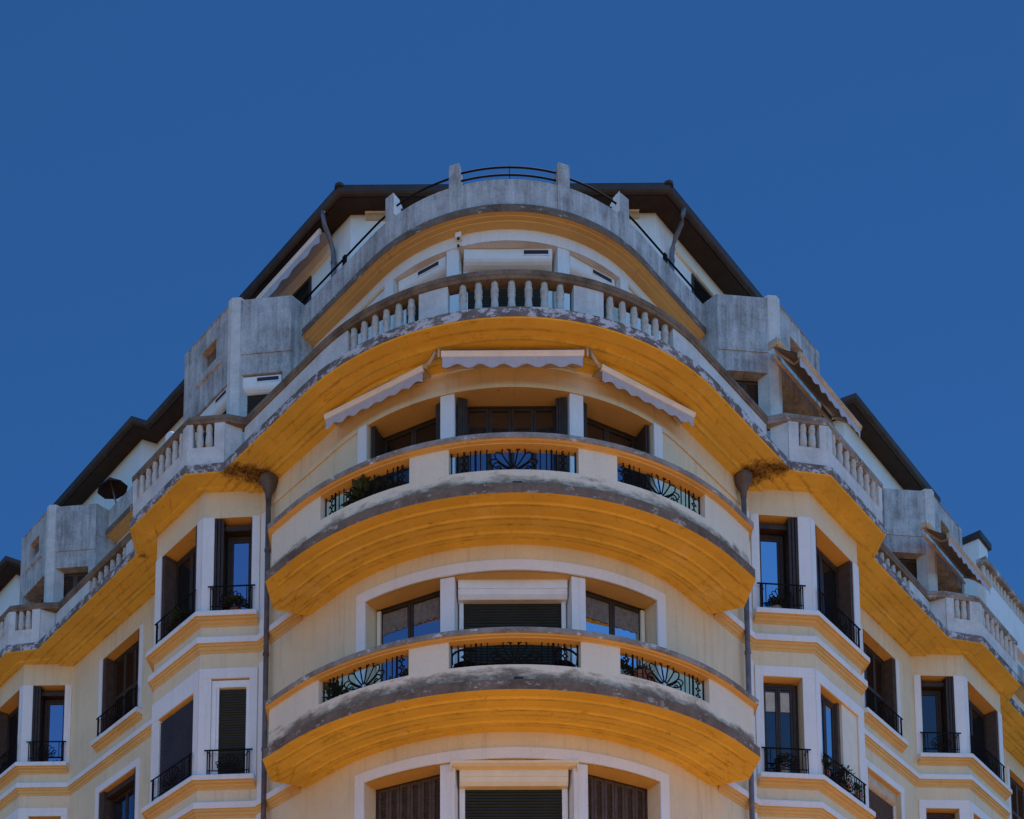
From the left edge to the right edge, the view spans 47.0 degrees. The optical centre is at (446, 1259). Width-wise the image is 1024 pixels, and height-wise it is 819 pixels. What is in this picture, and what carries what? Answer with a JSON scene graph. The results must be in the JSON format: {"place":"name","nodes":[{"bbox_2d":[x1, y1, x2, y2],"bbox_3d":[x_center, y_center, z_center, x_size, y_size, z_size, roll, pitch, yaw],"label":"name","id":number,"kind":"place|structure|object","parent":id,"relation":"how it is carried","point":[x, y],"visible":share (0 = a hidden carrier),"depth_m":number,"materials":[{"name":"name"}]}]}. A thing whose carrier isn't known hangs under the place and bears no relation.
{"place":"outdoors","nodes":[
{"label":"outdoors","id":0,"kind":"place"},
{"bbox_2d":[0,0,1023,602],"label":"sky","id":1,"kind":"structure","parent":0,"point":[860,163],"materials":[{"name":"blue"}]},
{"label":"ground","id":2,"kind":"structure","parent":0,"visible":0},
{"bbox_2d":[0,163,1023,818],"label":"apartment building","id":3,"kind":"structure","parent":2,"relation":"on","point":[602,429],"depth_m":21.31,"materials":[{"name":"beige paint"}]},
{"bbox_2d":[0,701,18,773],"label":"window","id":4,"kind":"structure","parent":3,"relation":"in","point":[8,723],"depth_m":28.91,"materials":[{"name":"brown wood"}]},
{"bbox_2d":[31,686,64,761],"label":"window","id":5,"kind":"structure","parent":3,"relation":"in","point":[48,707],"depth_m":27.99,"materials":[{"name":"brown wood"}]},
{"bbox_2d":[63,572,87,597],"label":"window","id":6,"kind":"structure","parent":3,"relation":"in","point":[71,580],"depth_m":28.57,"materials":[{"name":"brown wood"}]},
{"bbox_2d":[97,477,127,503],"bbox_3d":[-8.088,-18.261,28.367,0.675,1.293,0.704,2,-6,-23],"label":"patio parasol","id":7,"kind":"object","parent":3,"relation":"on","point":[111,488],"visible":0.97,"depth_m":28.51,"materials":[{"name":"fabric"}]},
{"bbox_2d":[99,769,135,818],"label":"window","id":8,"kind":"structure","parent":3,"relation":"in","point":[119,803],"depth_m":26.23,"materials":[{"name":"brown wood"}]},
{"bbox_2d":[101,629,139,732],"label":"window","id":9,"kind":"structure","parent":3,"relation":"in","point":[120,677],"depth_m":26.65,"materials":[{"name":"brown wood"}]},
{"bbox_2d":[165,431,173,440],"bbox_3d":[-5.735,-17.004,24.490,0.282,0.559,0.317,0,-6,3],"label":"satellite dish","id":10,"kind":"object","parent":3,"relation":"attached to","point":[169,435],"visible":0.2,"depth_m":24.48,"materials":[{"name":"metal"}]},
{"bbox_2d":[157,700,192,797],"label":"window","id":11,"kind":"structure","parent":3,"relation":"in","point":[175,734],"depth_m":22.68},
{"bbox_2d":[166,607,190,627],"bbox_3d":[-5.138,-12.440,22.844,0.575,0.537,0.625,-5,-8,42],"label":"potted plant","id":12,"kind":"object","parent":3,"relation":"on","point":[175,612],"visible":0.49,"depth_m":22.74,"materials":[{"name":"green plant"}]},
{"bbox_2d":[160,526,196,640],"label":"window","id":13,"kind":"structure","parent":3,"relation":"in","point":[178,578],"depth_m":23.38,"materials":[{"name":"brown wood"}]},
{"bbox_2d":[195,388,226,447],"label":"window","id":14,"kind":"structure","parent":3,"relation":"in","point":[218,406],"depth_m":23.40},
{"bbox_2d":[210,680,249,774],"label":"window","id":15,"kind":"structure","parent":3,"relation":"in","point":[230,698],"depth_m":22.06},
{"bbox_2d":[213,518,251,610],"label":"window","id":16,"kind":"structure","parent":3,"relation":"in","point":[232,545],"depth_m":22.53,"materials":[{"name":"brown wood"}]},
{"bbox_2d":[223,594,248,609],"bbox_3d":[-4.034,-12.426,22.277,0.586,0.400,0.570,-4,-7,33],"label":"potted plant","id":17,"kind":"object","parent":3,"relation":"on","point":[234,597],"visible":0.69,"depth_m":22.19,"materials":[{"name":"green plant"}]},
{"bbox_2d":[243,374,281,414],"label":"window","id":18,"kind":"structure","parent":3,"relation":"in","point":[257,388],"depth_m":22.92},
{"bbox_2d":[292,276,311,304],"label":"window","id":19,"kind":"structure","parent":3,"relation":"in","point":[303,291],"depth_m":24.17,"materials":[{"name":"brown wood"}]},
{"bbox_2d":[322,680,348,701],"bbox_3d":[-1.821,-9.169,19.328,0.653,0.721,0.612,0,-6,0],"label":"potted plant","id":20,"kind":"object","parent":3,"relation":"on","point":[326,687],"visible":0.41,"depth_m":19.19,"materials":[{"name":"green plant"}]},
{"bbox_2d":[340,474,382,507],"bbox_3d":[-1.338,-12.466,19.323,0.762,0.843,0.832,5,-7,-40],"label":"potted plant","id":21,"kind":"object","parent":3,"relation":"on","point":[358,484],"visible":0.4,"depth_m":19.10,"materials":[{"name":"green plant"}]},
{"bbox_2d":[375,479,407,492],"bbox_3d":[-0.870,-12.390,19.159,0.638,0.661,0.630,0,-6,0],"label":"potted plant","id":22,"kind":"object","parent":3,"relation":"on","point":[390,484],"visible":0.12,"depth_m":19.02,"materials":[{"name":"green plant"}]},
{"bbox_2d":[398,668,407,677],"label":"potted plant","id":23,"kind":"object","parent":3,"relation":"on","point":[405,670],"visible":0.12,"depth_m":18.50,"materials":[{"name":"green plant"}]},
{"bbox_2d":[371,403,439,494],"bbox_3d":[-0.635,-13.229,20.088,1.305,2.450,0.396,-3,-6,26],"label":"window","id":24,"kind":"structure","parent":3,"relation":"in","point":[429,430],"depth_m":20.32,"materials":[{"name":"brown wood"}]},
{"bbox_2d":[376,590,439,682],"bbox_3d":[-0.614,-9.990,19.814,1.299,2.430,0.100,-3,-6,26],"label":"window","id":25,"kind":"structure","parent":3,"relation":"in","point":[418,616],"depth_m":19.93,"materials":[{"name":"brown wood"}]},
{"bbox_2d":[376,774,439,818],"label":"window","id":26,"kind":"structure","parent":3,"relation":"in","point":[420,798],"depth_m":19.58,"materials":[{"name":"brown wood"}]},
{"bbox_2d":[399,256,446,324],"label":"window","id":27,"kind":"structure","parent":3,"relation":"in","point":[437,269],"depth_m":21.36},
{"bbox_2d":[453,648,477,667],"bbox_3d":[0.298,-9.207,18.489,0.410,0.636,0.404,-1,-6,10],"label":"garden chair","id":28,"kind":"object","parent":3,"relation":"on","point":[460,662],"visible":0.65,"depth_m":18.36,"materials":[{"name":"metal"}]},
{"bbox_2d":[463,249,551,309],"bbox_3d":[1.095,-16.550,21.004,1.600,3.040,0.310,0,-6,0],"label":"window","id":29,"kind":"structure","parent":3,"relation":"in","point":[474,260],"depth_m":21.05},
{"bbox_2d":[458,397,566,472],"bbox_3d":[1.089,-13.265,19.716,1.819,2.450,0.276,0,-6,0],"label":"window","id":30,"kind":"structure","parent":3,"relation":"in","point":[476,419],"depth_m":19.88,"materials":[{"name":"brown wood"}]},
{"bbox_2d":[478,661,547,665],"bbox_3d":[1.041,-9.092,18.469,1.100,0.400,0.440,0,-6,0],"label":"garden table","id":31,"kind":"object","parent":3,"relation":"on","point":[514,662],"visible":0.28,"depth_m":18.27,"materials":[{"name":"black metal"}]},
{"bbox_2d":[458,579,567,664],"bbox_3d":[1.089,-10.020,19.402,1.807,2.410,0.250,0,-6,0],"label":"window","id":32,"kind":"structure","parent":3,"relation":"in","point":[483,603],"depth_m":19.46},
{"bbox_2d":[450,758,578,818],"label":"window","id":33,"kind":"structure","parent":3,"relation":"in","point":[488,789],"depth_m":19.14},
{"bbox_2d":[551,648,576,666],"bbox_3d":[1.810,-9.208,18.470,0.410,0.636,0.404,2,-6,-20],"label":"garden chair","id":34,"kind":"object","parent":3,"relation":"on","point":[561,660],"visible":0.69,"depth_m":18.33,"materials":[{"name":"metal"}]},
{"bbox_2d":[569,255,614,317],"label":"window","id":35,"kind":"structure","parent":3,"relation":"in","point":[578,268],"depth_m":21.30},
{"bbox_2d":[586,590,644,669],"bbox_3d":[2.797,-9.992,19.792,1.299,2.430,0.100,3,-6,-25],"label":"window","id":36,"kind":"structure","parent":3,"relation":"in","point":[606,615],"depth_m":19.90,"materials":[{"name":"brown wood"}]},
{"bbox_2d":[583,402,649,489],"bbox_3d":[2.817,-13.231,20.066,1.305,2.450,0.396,3,-6,-25],"label":"window","id":37,"kind":"structure","parent":3,"relation":"in","point":[593,429],"depth_m":20.32,"materials":[{"name":"brown wood"}]},
{"bbox_2d":[588,774,647,818],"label":"window","id":38,"kind":"structure","parent":3,"relation":"in","point":[607,799],"depth_m":19.57,"materials":[{"name":"brown wood"}]},
{"bbox_2d":[620,658,636,675],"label":"potted plant","id":39,"kind":"object","parent":3,"relation":"on","point":[622,667],"visible":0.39,"depth_m":18.55,"materials":[{"name":"green plant"}]},
{"bbox_2d":[628,663,652,680],"bbox_3d":[3.084,-9.195,18.821,0.471,0.675,0.542,0,-6,0],"label":"potted plant","id":40,"kind":"object","parent":3,"relation":"on","point":[640,672],"visible":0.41,"depth_m":18.65,"materials":[{"name":"green plant"}]},
{"bbox_2d":[691,273,712,303],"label":"window","id":41,"kind":"structure","parent":3,"relation":"in","point":[695,282],"depth_m":24.17,"materials":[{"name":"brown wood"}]},
{"bbox_2d":[735,380,757,404],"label":"window","id":42,"kind":"structure","parent":3,"relation":"in","point":[750,387],"depth_m":23.05,"materials":[{"name":"brown wood"}]},
{"bbox_2d":[764,596,787,607],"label":"potted plant","id":43,"kind":"object","parent":3,"relation":"on","point":[775,606],"visible":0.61,"depth_m":22.16,"materials":[{"name":"green plant"}]},
{"bbox_2d":[759,518,799,608],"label":"window","id":44,"kind":"structure","parent":3,"relation":"in","point":[779,559],"depth_m":22.49,"materials":[{"name":"brown wood"}]},
{"bbox_2d":[763,684,799,772],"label":"window","id":45,"kind":"structure","parent":3,"relation":"in","point":[780,701],"depth_m":22.15,"materials":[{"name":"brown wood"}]},
{"bbox_2d":[775,752,793,772],"bbox_3d":[6.299,-9.256,21.962,0.389,0.529,0.370,0,-6,0],"label":"potted plant","id":46,"kind":"object","parent":3,"relation":"on","point":[785,771],"visible":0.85,"depth_m":21.90,"materials":[{"name":"green plant"}]},
{"bbox_2d":[821,755,836,777],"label":"potted plant","id":47,"kind":"object","parent":3,"relation":"on","point":[830,764],"visible":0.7,"depth_m":22.07,"materials":[{"name":"green plant"}]},
{"bbox_2d":[815,526,854,640],"bbox_3d":[7.484,-13.099,23.100,1.556,1.920,0.336,6,-8,-44],"label":"window","id":48,"kind":"structure","parent":3,"relation":"in","point":[836,583],"depth_m":23.53,"materials":[{"name":"brown wood"}]},
{"bbox_2d":[821,694,858,794],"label":"window","id":49,"kind":"structure","parent":3,"relation":"in","point":[839,724],"depth_m":22.82,"materials":[{"name":"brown wood"}]},
{"bbox_2d":[834,764,854,791],"bbox_3d":[7.673,-9.251,22.711,0.473,0.665,0.448,0,-6,0],"label":"potted plant","id":50,"kind":"object","parent":3,"relation":"on","point":[846,776],"visible":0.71,"depth_m":22.61,"materials":[{"name":"green plant"}]},
{"bbox_2d":[851,782,865,800],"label":"potted plant","id":51,"kind":"object","parent":3,"relation":"on","point":[854,788],"visible":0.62,"depth_m":22.96,"materials":[{"name":"green plant"}]},
{"bbox_2d":[863,640,897,732],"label":"window","id":52,"kind":"structure","parent":3,"relation":"in","point":[880,675],"depth_m":26.71,"materials":[{"name":"brown wood"}]},
{"bbox_2d":[868,773,896,818],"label":"window","id":53,"kind":"structure","parent":3,"relation":"in","point":[882,800],"depth_m":26.11,"materials":[{"name":"brown wood"}]},
{"bbox_2d":[898,558,916,578],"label":"window","id":54,"kind":"structure","parent":3,"relation":"in","point":[911,564],"depth_m":28.08,"materials":[{"name":"brown wood"}]},
{"bbox_2d":[921,677,956,752],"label":"window","id":55,"kind":"structure","parent":3,"relation":"in","point":[938,708],"depth_m":27.61,"materials":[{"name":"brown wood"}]},
{"bbox_2d":[926,813,953,818],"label":"window","id":56,"kind":"structure","parent":3,"relation":"in","point":[928,816],"depth_m":27.33,"materials":[{"name":"brown wood"}]},
{"bbox_2d":[968,697,1000,777],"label":"window","id":57,"kind":"structure","parent":3,"relation":"in","point":[984,728],"depth_m":28.85,"materials":[{"name":"brown wood"}]},
{"bbox_2d":[1010,777,1023,818],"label":"window","id":58,"kind":"structure","parent":3,"relation":"in","point":[1017,798],"depth_m":32.40,"materials":[{"name":"brown wood"}]},
{"bbox_2d":[962,530,1023,665],"bbox_3d":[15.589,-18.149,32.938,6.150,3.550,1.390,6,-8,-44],"label":"neighbour house","id":59,"kind":"structure","parent":2,"relation":"on","point":[1003,602],"depth_m":31.58,"materials":[{"name":"stone"}]}
]}

